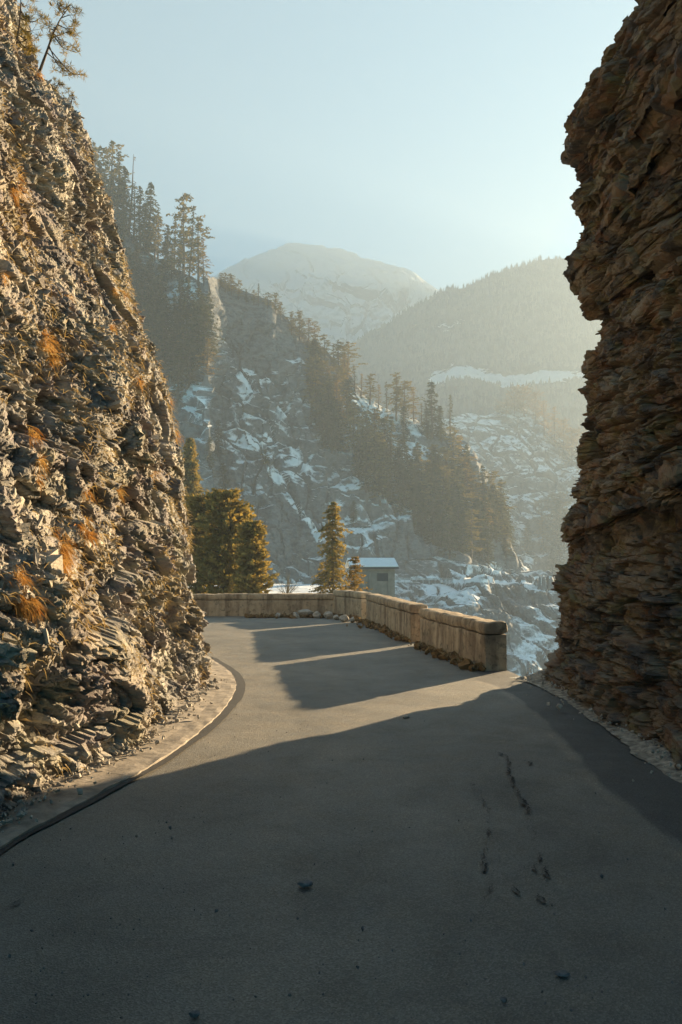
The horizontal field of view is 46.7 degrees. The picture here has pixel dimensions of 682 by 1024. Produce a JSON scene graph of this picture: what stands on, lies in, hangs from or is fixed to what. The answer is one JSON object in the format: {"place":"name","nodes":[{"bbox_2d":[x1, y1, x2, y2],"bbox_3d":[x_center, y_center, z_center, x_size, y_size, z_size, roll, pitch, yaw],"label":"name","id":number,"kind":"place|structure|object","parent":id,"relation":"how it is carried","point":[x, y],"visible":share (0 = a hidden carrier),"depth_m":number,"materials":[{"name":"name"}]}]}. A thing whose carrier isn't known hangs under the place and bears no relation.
{"place":"outdoors","nodes":[
{"label":"outdoors","id":0,"kind":"place"},
{"bbox_2d":[0,0,213,815],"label":"cliff terrain","id":1,"kind":"structure","parent":0,"point":[86,706],"depth_m":7.12,"materials":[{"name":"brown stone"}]},
{"bbox_2d":[12,0,50,64],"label":"pine sapling","id":2,"kind":"object","parent":1,"relation":"on","point":[27,47],"visible":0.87,"depth_m":10.63,"materials":[{"name":"green plant"}]},
{"bbox_2d":[38,0,86,81],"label":"pine sapling","id":3,"kind":"object","parent":1,"relation":"on","point":[71,31],"visible":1,"depth_m":10.83,"materials":[{"name":"green plant"}]},
{"bbox_2d":[0,72,184,626],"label":"dry grass","id":4,"kind":"structure","parent":1,"relation":"on","point":[26,603],"depth_m":6.19,"materials":[{"name":"orange plant"}]},
{"bbox_2d":[182,438,204,504],"bbox_3d":[-11.475,-2.986,60.368,2.555,5.496,2.520,0,-4,0],"label":"larch tree","id":5,"kind":"object","parent":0,"point":[192,479],"visible":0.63,"depth_m":60.03,"materials":[{"name":"green plant"}]},
{"bbox_2d":[215,584,347,592],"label":"terrace ground","id":6,"kind":"structure","parent":0,"point":[303,588],"depth_m":52.45,"materials":[{"name":"white snow"}]},
{"bbox_2d":[185,491,220,593],"bbox_3d":[-6.605,1.700,37.932,3.381,5.353,3.703,0,-4,0],"label":"spruce tree","id":7,"kind":"object","parent":6,"relation":"on","point":[198,503],"visible":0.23,"depth_m":37.44,"materials":[{"name":"green plant"}]},
{"bbox_2d":[191,488,251,593],"bbox_3d":[-5.464,1.524,35.970,3.642,5.270,3.543,0,-4,0],"label":"larch tree","id":8,"kind":"object","parent":6,"relation":"on","point":[211,562],"visible":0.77,"depth_m":35.49,"materials":[{"name":"green plant"}]},
{"bbox_2d":[215,504,269,571],"bbox_3d":[-4.744,1.913,36.946,2.975,4.664,2.845,0,-4,0],"label":"larch tree","id":9,"kind":"object","parent":6,"relation":"on","point":[248,511],"visible":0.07,"depth_m":36.81,"materials":[{"name":"green plant"}]},
{"bbox_2d":[225,520,279,593],"bbox_3d":[-3.713,2.094,34.028,2.312,3.569,2.506,2,-4,-24],"label":"larch tree","id":10,"kind":"object","parent":6,"relation":"on","point":[251,576],"visible":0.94,"depth_m":33.62,"materials":[{"name":"green plant"}]},
{"bbox_2d":[309,573,332,593],"bbox_3d":[-1.088,3.772,40.840,1.304,1.328,1.043,-2,-4,23],"label":"spruce tree","id":11,"kind":"object","parent":6,"relation":"on","point":[321,583],"visible":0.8,"depth_m":40.80,"materials":[{"name":"green plant"}]},
{"bbox_2d":[310,501,352,592],"bbox_3d":[-0.467,2.074,41.905,2.302,5.298,2.522,0,-4,0],"label":"spruce tree","id":12,"kind":"object","parent":6,"relation":"on","point":[330,567],"visible":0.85,"depth_m":41.78,"materials":[{"name":"green plant"}]},
{"bbox_2d":[337,556,372,590],"bbox_3d":[0.694,3.320,39.913,1.554,2.214,1.764,-3,-5,42],"label":"larch tree","id":13,"kind":"object","parent":6,"relation":"on","point":[353,575],"visible":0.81,"depth_m":39.76,"materials":[{"name":"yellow plant"}]},
{"bbox_2d":[345,558,398,596],"bbox_3d":[2.428,6.169,63.811,3.840,4.930,4.840,0,-4,-4],"label":"stone hut","id":14,"kind":"object","parent":6,"relation":"on","point":[379,577],"visible":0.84,"depth_m":61.80,"materials":[{"name":"paint"}]},
{"bbox_2d":[199,243,437,359],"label":"mountain","id":15,"kind":"structure","parent":0,"point":[340,295],"depth_m":1230.07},
{"bbox_2d":[15,0,637,290],"label":"sky","id":16,"kind":"structure","parent":0,"point":[426,138],"materials":[{"name":"blue"}]},
{"bbox_2d":[117,224,560,686],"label":"mountain slope","id":17,"kind":"structure","parent":0,"point":[250,393],"depth_m":173.68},
{"bbox_2d":[91,140,113,192],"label":"pine tree","id":18,"kind":"object","parent":17,"relation":"on","point":[94,149],"visible":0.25,"depth_m":180.00,"materials":[{"name":"green plant"}]},
{"bbox_2d":[104,168,124,217],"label":"pine tree","id":19,"kind":"object","parent":17,"relation":"on","point":[112,181],"visible":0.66,"depth_m":179.76,"materials":[{"name":"green plant"}]},
{"bbox_2d":[94,140,137,195],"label":"pine tree","id":20,"kind":"object","parent":17,"relation":"on","point":[110,149],"visible":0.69,"depth_m":180.34,"materials":[{"name":"green plant"}]},
{"bbox_2d":[111,166,142,232],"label":"spruce tree","id":21,"kind":"object","parent":17,"relation":"on","point":[125,172],"visible":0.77,"depth_m":180.43,"materials":[{"name":"green plant"}]},
{"bbox_2d":[113,180,141,236],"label":"spruce tree","id":22,"kind":"object","parent":17,"relation":"on","point":[122,183],"visible":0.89,"depth_m":179.90,"materials":[{"name":"green plant"}]},
{"bbox_2d":[129,252,148,296],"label":"spruce tree","id":23,"kind":"object","parent":17,"relation":"on","point":[136,254],"visible":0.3,"depth_m":173.92,"materials":[{"name":"green plant"}]},
{"bbox_2d":[130,186,152,246],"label":"spruce tree","id":24,"kind":"object","parent":17,"relation":"on","point":[140,207],"visible":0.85,"depth_m":181.84,"materials":[{"name":"green plant"}]},
{"bbox_2d":[132,203,157,254],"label":"spruce tree","id":25,"kind":"object","parent":17,"relation":"on","point":[145,215],"visible":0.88,"depth_m":181.14,"materials":[{"name":"green plant"}]},
{"bbox_2d":[134,281,156,332],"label":"spruce tree","id":26,"kind":"object","parent":17,"relation":"on","point":[141,301],"visible":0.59,"depth_m":166.83,"materials":[{"name":"green plant"}]},
{"bbox_2d":[133,182,162,253],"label":"spruce tree","id":27,"kind":"object","parent":17,"relation":"on","point":[150,187],"visible":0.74,"depth_m":182.18,"materials":[{"name":"green plant"}]},
{"bbox_2d":[144,215,166,260],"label":"pine tree","id":28,"kind":"object","parent":17,"relation":"on","point":[156,238],"visible":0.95,"depth_m":180.63,"materials":[{"name":"green plant"}]},
{"bbox_2d":[156,225,177,268],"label":"spruce tree","id":29,"kind":"object","parent":17,"relation":"on","point":[166,233],"visible":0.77,"depth_m":178.75,"materials":[{"name":"green plant"}]},
{"bbox_2d":[160,329,181,381],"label":"spruce tree","id":30,"kind":"object","parent":17,"relation":"on","point":[171,366],"visible":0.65,"depth_m":162.87,"materials":[{"name":"green plant"}]},
{"bbox_2d":[159,279,190,329],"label":"spruce tree","id":31,"kind":"object","parent":17,"relation":"on","point":[180,287],"visible":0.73,"depth_m":164.25,"materials":[{"name":"green plant"}]},
{"bbox_2d":[165,350,187,406],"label":"spruce tree","id":32,"kind":"object","parent":17,"relation":"on","point":[177,382],"visible":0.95,"depth_m":155.16,"materials":[{"name":"green plant"}]},
{"bbox_2d":[165,193,199,278],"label":"pine tree","id":33,"kind":"object","parent":17,"relation":"on","point":[185,208],"visible":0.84,"depth_m":174.82,"materials":[{"name":"green plant"}]},
{"bbox_2d":[176,277,193,332],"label":"spruce tree","id":34,"kind":"object","parent":17,"relation":"on","point":[187,294],"visible":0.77,"depth_m":163.20,"materials":[{"name":"green plant"}]},
{"bbox_2d":[184,205,196,280],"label":"spruce tree","id":35,"kind":"object","parent":17,"relation":"on","point":[191,240],"visible":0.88,"depth_m":172.94,"materials":[{"name":"green plant"}]},
{"bbox_2d":[179,215,214,287],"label":"pine tree","id":36,"kind":"object","parent":17,"relation":"on","point":[197,243],"visible":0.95,"depth_m":171.47,"materials":[{"name":"green plant"}]},
{"bbox_2d":[176,305,219,366],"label":"spruce tree","id":37,"kind":"object","parent":17,"relation":"on","point":[194,317],"visible":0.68,"depth_m":157.01,"materials":[{"name":"green plant"}]},
{"bbox_2d":[194,239,213,286],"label":"conifer tree","id":38,"kind":"object","parent":17,"relation":"on","point":[203,272],"visible":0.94,"depth_m":171.44,"materials":[{"name":"green plant"}]},
{"bbox_2d":[190,338,221,375],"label":"larch tree","id":39,"kind":"object","parent":17,"relation":"on","point":[208,344],"visible":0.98,"depth_m":153.23,"materials":[{"name":"green plant"}]},
{"bbox_2d":[188,304,224,361],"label":"spruce tree","id":40,"kind":"object","parent":17,"relation":"on","point":[204,320],"visible":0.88,"depth_m":155.56,"materials":[{"name":"green plant"}]},
{"bbox_2d":[203,437,219,477],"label":"spruce tree","id":41,"kind":"object","parent":17,"relation":"on","point":[210,460],"visible":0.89,"depth_m":142.28,"materials":[{"name":"green plant"}]},
{"bbox_2d":[205,293,225,348],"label":"spruce tree","id":42,"kind":"object","parent":17,"relation":"on","point":[209,304],"visible":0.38,"depth_m":161.23,"materials":[{"name":"green plant"}]},
{"bbox_2d":[211,420,227,455],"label":"spruce tree","id":43,"kind":"object","parent":17,"relation":"on","point":[218,440],"visible":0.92,"depth_m":170.46,"materials":[{"name":"green plant"}]},
{"bbox_2d":[217,463,231,490],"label":"spruce tree","id":44,"kind":"object","parent":17,"relation":"on","point":[226,482],"visible":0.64,"depth_m":163.06,"materials":[{"name":"green plant"}]},
{"bbox_2d":[289,310,312,341],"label":"pine tree","id":45,"kind":"object","parent":17,"relation":"on","point":[298,319],"visible":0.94,"depth_m":200.93,"materials":[{"name":"green plant"}]},
{"bbox_2d":[301,356,322,397],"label":"pine tree","id":46,"kind":"object","parent":17,"relation":"on","point":[311,360],"visible":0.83,"depth_m":191.50,"materials":[{"name":"green plant"}]},
{"bbox_2d":[300,386,324,424],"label":"pine tree","id":47,"kind":"object","parent":17,"relation":"on","point":[312,398],"visible":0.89,"depth_m":188.05,"materials":[{"name":"green plant"}]},
{"bbox_2d":[306,339,330,381],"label":"spruce tree","id":48,"kind":"object","parent":17,"relation":"on","point":[310,346],"visible":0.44,"depth_m":196.79,"materials":[{"name":"green plant"}]},
{"bbox_2d":[326,365,348,404],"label":"pine tree","id":49,"kind":"object","parent":17,"relation":"on","point":[341,378],"visible":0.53,"depth_m":195.90,"materials":[{"name":"green plant"}]},
{"bbox_2d":[322,380,352,421],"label":"larch tree","id":50,"kind":"object","parent":17,"relation":"on","point":[335,389],"visible":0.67,"depth_m":192.05,"materials":[{"name":"green plant"}]},
{"bbox_2d":[325,340,353,378],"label":"pine tree","id":51,"kind":"object","parent":17,"relation":"on","point":[337,348],"visible":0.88,"depth_m":204.12,"materials":[{"name":"green plant"}]},
{"bbox_2d":[331,341,367,379],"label":"pine tree","id":52,"kind":"object","parent":17,"relation":"on","point":[348,360],"visible":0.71,"depth_m":206.52,"materials":[{"name":"green plant"}]},
{"bbox_2d":[339,390,362,434],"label":"pine tree","id":53,"kind":"object","parent":17,"relation":"on","point":[350,395],"visible":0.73,"depth_m":192.57,"materials":[{"name":"green plant"}]},
{"bbox_2d":[357,411,377,448],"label":"pine tree","id":54,"kind":"object","parent":17,"relation":"on","point":[366,418],"visible":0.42,"depth_m":185.76,"materials":[{"name":"green plant"}]},
{"bbox_2d":[360,374,377,404],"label":"pine tree","id":55,"kind":"object","parent":17,"relation":"on","point":[369,396],"visible":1,"depth_m":207.76,"materials":[{"name":"green plant"}]},
{"bbox_2d":[357,407,388,447],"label":"pine tree","id":56,"kind":"object","parent":17,"relation":"on","point":[375,416],"visible":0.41,"depth_m":193.03,"materials":[{"name":"green plant"}]},
{"bbox_2d":[371,418,398,468],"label":"spruce tree","id":57,"kind":"object","parent":17,"relation":"on","point":[384,425],"visible":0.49,"depth_m":188.13,"materials":[{"name":"green plant"}]},
{"bbox_2d":[384,416,401,471],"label":"spruce tree","id":58,"kind":"object","parent":17,"relation":"on","point":[391,440],"visible":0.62,"depth_m":187.83,"materials":[{"name":"green plant"}]},
{"bbox_2d":[384,372,413,421],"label":"pine tree","id":59,"kind":"object","parent":17,"relation":"on","point":[396,382],"visible":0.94,"depth_m":207.43,"materials":[{"name":"green plant"}]},
{"bbox_2d":[392,477,407,515],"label":"spruce tree","id":60,"kind":"object","parent":17,"relation":"on","point":[400,506],"visible":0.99,"depth_m":178.91,"materials":[{"name":"green plant"}]},
{"bbox_2d":[391,443,410,493],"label":"spruce tree","id":61,"kind":"object","parent":17,"relation":"on","point":[397,450],"visible":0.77,"depth_m":182.30,"materials":[{"name":"green plant"}]},
{"bbox_2d":[390,440,416,489],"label":"spruce tree","id":62,"kind":"object","parent":17,"relation":"on","point":[404,454],"visible":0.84,"depth_m":182.28,"materials":[{"name":"green plant"}]},
{"bbox_2d":[397,406,412,444],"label":"spruce tree","id":63,"kind":"object","parent":17,"relation":"on","point":[404,432],"visible":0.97,"depth_m":203.91,"materials":[{"name":"green plant"}]},
{"bbox_2d":[387,380,423,422],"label":"pine tree","id":64,"kind":"object","parent":17,"relation":"on","point":[404,387],"visible":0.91,"depth_m":206.91,"materials":[{"name":"green plant"}]},
{"bbox_2d":[409,442,429,485],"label":"spruce tree","id":65,"kind":"object","parent":17,"relation":"on","point":[417,452],"visible":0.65,"depth_m":183.83,"materials":[{"name":"green plant"}]},
{"bbox_2d":[420,407,437,439],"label":"spruce tree","id":66,"kind":"object","parent":17,"relation":"on","point":[426,431],"visible":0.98,"depth_m":206.67,"materials":[{"name":"green plant"}]},
{"bbox_2d":[416,382,450,438],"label":"spruce tree","id":67,"kind":"object","parent":17,"relation":"on","point":[432,414],"visible":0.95,"depth_m":208.13,"materials":[{"name":"green plant"}]},
{"bbox_2d":[434,407,447,442],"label":"spruce tree","id":68,"kind":"object","parent":17,"relation":"on","point":[444,424],"visible":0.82,"depth_m":209.24,"materials":[{"name":"green plant"}]},
{"bbox_2d":[444,427,466,471],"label":"pine tree","id":69,"kind":"object","parent":17,"relation":"on","point":[452,435],"visible":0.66,"depth_m":200.55,"materials":[{"name":"green plant"}]},
{"bbox_2d":[450,485,476,535],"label":"spruce tree","id":70,"kind":"object","parent":17,"relation":"on","point":[461,494],"visible":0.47,"depth_m":183.87,"materials":[{"name":"green plant"}]},
{"bbox_2d":[453,517,475,553],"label":"spruce tree","id":71,"kind":"object","parent":17,"relation":"on","point":[462,533],"visible":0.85,"depth_m":175.33,"materials":[{"name":"green plant"}]},
{"bbox_2d":[456,509,485,559],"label":"pine tree","id":72,"kind":"object","parent":17,"relation":"on","point":[471,532],"visible":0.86,"depth_m":177.21,"materials":[{"name":"green plant"}]},
{"bbox_2d":[474,465,495,516],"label":"spruce tree","id":73,"kind":"object","parent":17,"relation":"on","point":[482,479],"visible":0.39,"depth_m":203.07,"materials":[{"name":"green plant"}]},
{"bbox_2d":[472,501,497,555],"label":"spruce tree","id":74,"kind":"object","parent":17,"relation":"on","point":[479,509],"visible":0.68,"depth_m":185.08,"materials":[{"name":"green plant"}]},
{"bbox_2d":[480,528,498,564],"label":"spruce tree","id":75,"kind":"object","parent":17,"relation":"on","point":[488,556],"visible":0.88,"depth_m":185.26,"materials":[{"name":"green plant"}]},
{"bbox_2d":[480,495,501,532],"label":"spruce tree","id":76,"kind":"object","parent":17,"relation":"on","point":[484,498],"visible":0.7,"depth_m":187.07,"materials":[{"name":"green plant"}]},
{"bbox_2d":[473,471,514,515],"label":"pine tree","id":77,"kind":"object","parent":17,"relation":"on","point":[492,483],"visible":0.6,"depth_m":201.22,"materials":[{"name":"green plant"}]},
{"bbox_2d":[486,493,502,540],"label":"spruce tree","id":78,"kind":"object","parent":17,"relation":"on","point":[493,511],"visible":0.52,"depth_m":192.18,"materials":[{"name":"green plant"}]},
{"bbox_2d":[488,485,512,527],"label":"spruce tree","id":79,"kind":"object","parent":17,"relation":"on","point":[495,494],"visible":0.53,"depth_m":197.13,"materials":[{"name":"green plant"}]},
{"bbox_2d":[495,494,515,534],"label":"spruce tree","id":80,"kind":"object","parent":17,"relation":"on","point":[501,501],"visible":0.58,"depth_m":198.59,"materials":[{"name":"green plant"}]},
{"bbox_2d":[494,479,518,531],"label":"spruce tree","id":81,"kind":"object","parent":17,"relation":"on","point":[502,491],"visible":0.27,"depth_m":209.12,"materials":[{"name":"green plant"}]},
{"bbox_2d":[498,521,515,558],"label":"spruce tree","id":82,"kind":"object","parent":17,"relation":"on","point":[505,541],"visible":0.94,"depth_m":194.35,"materials":[{"name":"green plant"}]},
{"bbox_2d":[0,616,681,1023],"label":"road","id":83,"kind":"structure","parent":0,"point":[316,688],"depth_m":4.31,"materials":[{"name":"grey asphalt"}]},
{"bbox_2d":[0,659,235,848],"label":"kerb","id":84,"kind":"structure","parent":83,"relation":"on","point":[179,735],"depth_m":6.29,"materials":[{"name":"concrete"}]},
{"bbox_2d":[0,674,226,832],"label":"rubble","id":85,"kind":"object","parent":84,"relation":"on","point":[22,812],"visible":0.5,"depth_m":6.31,"materials":[{"name":"stone"}]},
{"bbox_2d":[193,593,333,615],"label":"parapet wall","id":86,"kind":"structure","parent":83,"relation":"on","point":[235,604],"depth_m":24.46,"materials":[{"name":"concrete"}]},
{"bbox_2d":[333,590,371,618],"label":"parapet wall","id":87,"kind":"structure","parent":83,"relation":"on","point":[349,602],"depth_m":23.43,"materials":[{"name":"concrete"}]},
{"bbox_2d":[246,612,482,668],"bbox_3d":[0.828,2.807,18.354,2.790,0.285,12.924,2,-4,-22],"label":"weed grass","id":88,"kind":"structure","parent":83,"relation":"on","point":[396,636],"depth_m":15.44,"materials":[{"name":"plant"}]},
{"bbox_2d":[244,611,485,671],"bbox_3d":[0.800,2.789,18.313,2.795,0.341,12.875,2,-4,-22],"label":"stone rubble","id":89,"kind":"object","parent":83,"relation":"on","point":[466,664],"visible":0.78,"depth_m":16.35,"materials":[{"name":"stone"}]},
{"bbox_2d":[366,593,427,641],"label":"parapet wall","id":90,"kind":"structure","parent":83,"relation":"on","point":[400,616],"depth_m":17.97,"materials":[{"name":"concrete"}]},
{"bbox_2d":[419,608,507,670],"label":"parapet wall","id":91,"kind":"structure","parent":83,"relation":"on","point":[479,640],"depth_m":12.85,"materials":[{"name":"concrete"}]},
{"bbox_2d":[339,258,600,449],"bbox_3d":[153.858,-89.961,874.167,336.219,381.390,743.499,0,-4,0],"label":"hill","id":92,"kind":"structure","parent":0,"point":[536,373],"depth_m":730.13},
{"bbox_2d":[337,255,602,445],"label":"forest","id":93,"kind":"object","parent":92,"relation":"on","point":[479,349],"visible":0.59,"depth_m":741.91,"materials":[{"name":"green plant"}]},
{"bbox_2d":[433,406,581,573],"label":"mountain slope","id":94,"kind":"structure","parent":0,"point":[522,457],"depth_m":395.17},
{"bbox_2d":[510,384,547,416],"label":"broadleaf tree","id":95,"kind":"object","parent":94,"relation":"on","point":[523,389],"visible":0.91,"depth_m":427.99,"materials":[{"name":"green plant"}]},
{"bbox_2d":[536,400,551,435],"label":"larch tree","id":96,"kind":"object","parent":94,"relation":"on","point":[543,419],"visible":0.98,"depth_m":420.88,"materials":[{"name":"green plant"}]},
{"bbox_2d":[529,498,563,528],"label":"broadleaf tree","id":97,"kind":"object","parent":94,"relation":"on","point":[541,501],"visible":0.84,"depth_m":359.97,"materials":[{"name":"green plant"}]},
{"bbox_2d":[534,508,568,553],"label":"conifer tree","id":98,"kind":"object","parent":94,"relation":"on","point":[556,523],"visible":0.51,"depth_m":343.42,"materials":[{"name":"green plant"}]},
{"bbox_2d":[546,541,557,573],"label":"spruce tree","id":99,"kind":"object","parent":94,"relation":"on","point":[552,560],"visible":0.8,"depth_m":337.15,"materials":[{"name":"green plant"}]},
{"bbox_2d":[543,491,575,534],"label":"broadleaf tree","id":100,"kind":"object","parent":94,"relation":"on","point":[561,499],"visible":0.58,"depth_m":354.23,"materials":[{"name":"green plant"}]},
{"bbox_2d":[543,417,581,454],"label":"broadleaf tree","id":101,"kind":"object","parent":94,"relation":"on","point":[563,428],"visible":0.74,"depth_m":408.44,"materials":[{"name":"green plant"}]},
{"bbox_2d":[543,427,587,465],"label":"broadleaf tree","id":102,"kind":"object","parent":94,"relation":"on","point":[569,445],"visible":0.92,"depth_m":397.53,"materials":[{"name":"green plant"}]},
{"bbox_2d":[517,668,681,782],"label":"gravel verge","id":103,"kind":"structure","parent":0,"point":[634,742],"depth_m":7.29,"materials":[{"name":"grey gravel"}]},
{"bbox_2d":[516,668,681,781],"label":"rubble","id":104,"kind":"object","parent":103,"relation":"on","point":[559,707],"visible":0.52,"depth_m":7.93,"materials":[{"name":"stone"}]},
{"bbox_2d":[541,0,681,769],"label":"cliff terrain","id":105,"kind":"structure","parent":0,"point":[615,657],"depth_m":8.94,"materials":[{"name":"brown stone"}]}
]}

